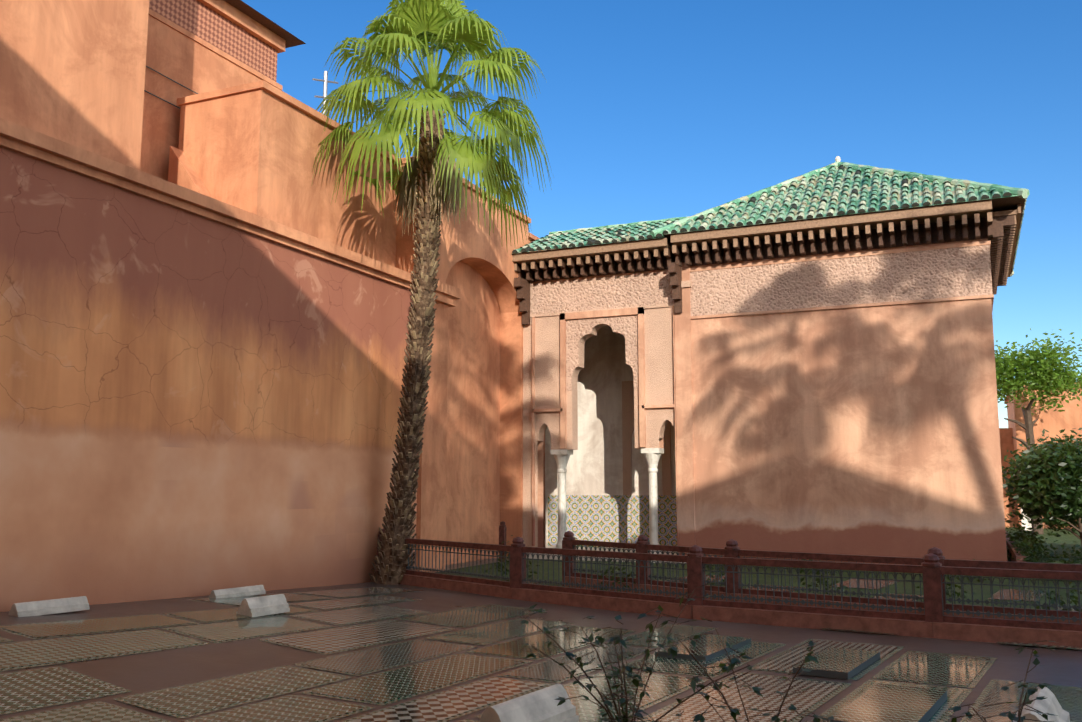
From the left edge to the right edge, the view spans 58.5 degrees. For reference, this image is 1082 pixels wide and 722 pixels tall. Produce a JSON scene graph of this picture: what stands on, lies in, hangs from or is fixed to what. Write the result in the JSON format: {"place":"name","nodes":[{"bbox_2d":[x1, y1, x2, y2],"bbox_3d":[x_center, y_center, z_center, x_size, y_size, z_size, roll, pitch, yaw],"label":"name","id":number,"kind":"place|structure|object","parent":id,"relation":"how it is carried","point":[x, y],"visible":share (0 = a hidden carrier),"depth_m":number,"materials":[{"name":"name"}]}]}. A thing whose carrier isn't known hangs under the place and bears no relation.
{"place":"outdoors","nodes":[
{"label":"outdoors","id":0,"kind":"place"},
{"bbox_2d":[140,0,305,180],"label":"building","id":1,"kind":"structure","parent":0,"point":[200,46],"depth_m":17.89,"materials":[{"name":"paint"}]},
{"bbox_2d":[0,557,1081,721],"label":"courtyard paving","id":2,"kind":"structure","parent":0,"point":[140,673],"depth_m":9.94,"materials":[{"name":"tile"}]},
{"bbox_2d":[8,596,89,616],"bbox_3d":[-5.561,2.781,10.959,0.190,0.150,0.850,-4,-9,31],"label":"grave stone","id":3,"kind":"object","parent":2,"relation":"on","point":[47,607],"visible":0.94,"depth_m":10.89,"materials":[{"name":"stone"}]},
{"bbox_2d":[311,0,553,584],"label":"courtyard palm","id":4,"kind":"object","parent":2,"relation":"on","point":[421,25],"depth_m":17.83,"materials":[{"name":"green plant"}]},
{"bbox_2d":[396,156,530,572],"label":"arch wall","id":5,"kind":"structure","parent":2,"relation":"on","point":[470,482],"depth_m":22.72,"materials":[{"name":"paint"}]},
{"bbox_2d":[499,521,506,561],"bbox_3d":[-0.885,4.170,22.328,0.162,0.935,0.162,-6,-10,41],"label":"fence post by wall","id":6,"kind":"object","parent":2,"relation":"on","point":[502,531],"visible":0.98,"depth_m":22.29,"materials":[{"name":"paint"}]},
{"bbox_2d":[0,575,1081,721],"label":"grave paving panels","id":7,"kind":"object","parent":2,"relation":"on","point":[32,689],"depth_m":8.94,"materials":[{"name":"beige tile"}]},
{"bbox_2d":[209,585,265,597],"bbox_3d":[-4.330,3.299,13.817,0.160,0.126,0.900,-4,-9,31],"label":"grave stone","id":8,"kind":"object","parent":7,"relation":"on","point":[242,591],"visible":0.96,"depth_m":13.76,"materials":[{"name":"stone"}]},
{"bbox_2d":[236,594,289,616],"bbox_3d":[-3.465,3.048,12.084,0.274,0.216,0.620,-4,-9,31],"label":"grave stone","id":9,"kind":"object","parent":7,"relation":"on","point":[264,605],"visible":0.96,"depth_m":11.97,"materials":[{"name":"stone"}]},
{"bbox_2d":[479,684,578,721],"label":"grave stone","id":10,"kind":"object","parent":7,"relation":"on","point":[539,705],"visible":0.98,"depth_m":6.77,"materials":[{"name":"stone"}]},
{"bbox_2d":[655,635,750,660],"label":"tomb slab","id":11,"kind":"structure","parent":7,"relation":"on","point":[707,647],"depth_m":10.11,"materials":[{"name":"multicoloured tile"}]},
{"bbox_2d":[668,617,833,721],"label":"shrub","id":12,"kind":"object","parent":7,"relation":"on","point":[672,650],"visible":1,"depth_m":5.24,"materials":[{"name":"green plant"}]},
{"bbox_2d":[793,647,879,678],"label":"tomb slab","id":13,"kind":"structure","parent":7,"relation":"on","point":[840,663],"depth_m":9.20,"materials":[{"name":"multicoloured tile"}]},
{"bbox_2d":[830,683,946,721],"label":"slab","id":14,"kind":"structure","parent":7,"relation":"on","point":[878,702],"depth_m":7.38,"materials":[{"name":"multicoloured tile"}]},
{"bbox_2d":[947,640,1058,721],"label":"shrub","id":15,"kind":"object","parent":7,"relation":"on","point":[1026,702],"visible":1,"depth_m":5.26,"materials":[{"name":"green plant"}]},
{"bbox_2d":[1013,687,1069,721],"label":"grave stone","id":16,"kind":"object","parent":7,"relation":"on","point":[1049,704],"visible":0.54,"depth_m":6.55,"materials":[{"name":"stone"}]},
{"bbox_2d":[519,582,756,721],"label":"shrub","id":17,"kind":"object","parent":2,"relation":"on","point":[624,717],"visible":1,"depth_m":5.87,"materials":[{"name":"green plant"}]},
{"bbox_2d":[434,527,1081,609],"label":"garden grass","id":18,"kind":"structure","parent":2,"relation":"on","point":[1068,539],"depth_m":18.43,"materials":[{"name":"green plant"}]},
{"bbox_2d":[1005,531,1025,561],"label":"garden kerb","id":19,"kind":"structure","parent":18,"relation":"on","point":[1015,556],"depth_m":20.93,"materials":[{"name":"stone"}]},
{"bbox_2d":[1002,428,1081,544],"bbox_3d":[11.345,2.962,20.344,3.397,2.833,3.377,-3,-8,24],"label":"bush","id":20,"kind":"object","parent":18,"relation":"on","point":[1050,480],"visible":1,"depth_m":20.07,"materials":[{"name":"green plant"}]},
{"bbox_2d":[523,255,678,553],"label":"arched portal facade","id":21,"kind":"structure","parent":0,"point":[569,317],"depth_m":23.57,"materials":[{"name":"paint"}]},
{"bbox_2d":[512,238,681,324],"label":"loggia eave corbels","id":22,"kind":"object","parent":21,"relation":"attached to","point":[629,257],"visible":0.98,"depth_m":23.31,"materials":[{"name":"brown wood"}]},
{"bbox_2d":[512,216,689,253],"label":"tiled roof","id":23,"kind":"structure","parent":22,"relation":"on","point":[604,235],"depth_m":24.11,"materials":[{"name":"green tile"}]},
{"bbox_2d":[550,448,663,553],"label":"columns","id":24,"kind":"structure","parent":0,"point":[652,456],"depth_m":22.65,"materials":[{"name":"white stone"}]},
{"bbox_2d":[241,0,1081,427],"label":"sky","id":25,"kind":"structure","parent":0,"point":[645,110],"materials":[{"name":"blue"}]},
{"label":"ground","id":26,"kind":"structure","parent":0,"visible":0},
{"bbox_2d":[0,147,416,611],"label":"wall","id":27,"kind":"structure","parent":26,"relation":"on","point":[192,405],"depth_m":13.53,"materials":[{"name":"paint"}]},
{"bbox_2d":[0,118,414,290],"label":"wall coping","id":28,"kind":"object","parent":27,"relation":"on","point":[20,139],"depth_m":13.60,"materials":[{"name":"paint"}]},
{"bbox_2d":[0,0,551,547],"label":"wall","id":29,"kind":"structure","parent":26,"relation":"on","point":[72,72],"depth_m":16.42,"materials":[{"name":"paint"}]},
{"bbox_2d":[144,66,197,108],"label":"wall cables","id":30,"kind":"object","parent":29,"relation":"attached to","point":[172,80],"depth_m":17.12,"materials":[{"name":"grey metal"}]},
{"bbox_2d":[312,71,337,119],"bbox_3d":[-5.308,-5.223,24.020,0.087,4.000,1.323,-3,-8,24],"label":"antenna","id":31,"kind":"object","parent":29,"relation":"attached to","point":[325,83],"visible":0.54,"depth_m":24.05,"materials":[{"name":"silver metal"}]},
{"bbox_2d":[526,326,685,562],"bbox_3d":[1.669,1.252,24.498,4.700,7.280,3.050,-3,-8,24],"label":"loggia interior","id":32,"kind":"object","parent":26,"relation":"on","point":[607,486],"visible":0.29,"depth_m":25.66,"materials":[{"name":"beige paint"}]},
{"bbox_2d":[400,574,1081,647],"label":"kerb","id":33,"kind":"object","parent":26,"relation":"on","point":[957,631],"visible":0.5,"depth_m":12.10,"materials":[{"name":"stone"}]},
{"bbox_2d":[377,528,1081,630],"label":"fence rails","id":34,"kind":"object","parent":33,"relation":"on","point":[931,568],"visible":0.77,"depth_m":12.30,"materials":[{"name":"red wood"}]},
{"bbox_2d":[406,543,1081,623],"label":"fence panels","id":35,"kind":"object","parent":34,"relation":"attached to","point":[1063,618],"visible":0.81,"depth_m":12.52,"materials":[{"name":"wood"}]},
{"bbox_2d":[483,522,1081,611],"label":"garden hedge","id":36,"kind":"object","parent":26,"relation":"on","point":[1029,546],"visible":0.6,"depth_m":17.80,"materials":[{"name":"green plant"}]},
{"bbox_2d":[565,576,1081,623],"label":"fence kerb","id":37,"kind":"structure","parent":26,"relation":"on","point":[594,581],"depth_m":13.79,"materials":[{"name":"stone"}]},
{"bbox_2d":[562,531,1081,617],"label":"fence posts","id":38,"kind":"object","parent":37,"relation":"on","point":[642,544],"visible":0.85,"depth_m":13.47,"materials":[{"name":"brown wood"}]},
{"bbox_2d":[573,545,1081,611],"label":"fence balusters","id":39,"kind":"object","parent":37,"relation":"on","point":[958,600],"visible":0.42,"depth_m":13.29,"materials":[{"name":"wood"}]},
{"bbox_2d":[674,238,1006,567],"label":"pavilion walls","id":40,"kind":"structure","parent":26,"relation":"on","point":[846,403],"depth_m":20.95,"materials":[{"name":"paint"}]},
{"bbox_2d":[671,200,1020,294],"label":"pavilion eave corbels","id":41,"kind":"object","parent":40,"relation":"attached to","point":[941,224],"visible":0.9,"depth_m":21.09,"materials":[{"name":"brown wood"}]},
{"bbox_2d":[650,156,1029,276],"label":"pavilion roof","id":42,"kind":"structure","parent":41,"relation":"on","point":[837,188],"depth_m":21.95,"materials":[{"name":"green tile"}]},
{"bbox_2d":[994,328,1081,533],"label":"tree","id":43,"kind":"object","parent":26,"relation":"on","point":[1044,375],"visible":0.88,"depth_m":35.36,"materials":[{"name":"green plant"}]},
{"bbox_2d":[999,383,1081,530],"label":"wall","id":44,"kind":"structure","parent":26,"relation":"on","point":[1068,419],"depth_m":38.20,"materials":[{"name":"paint"}]},
{"bbox_2d":[1002,428,1080,475],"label":"shrub","id":45,"kind":"object","parent":26,"relation":"on","point":[1034,447],"depth_m":26.65,"materials":[{"name":"green plant"}]}
]}

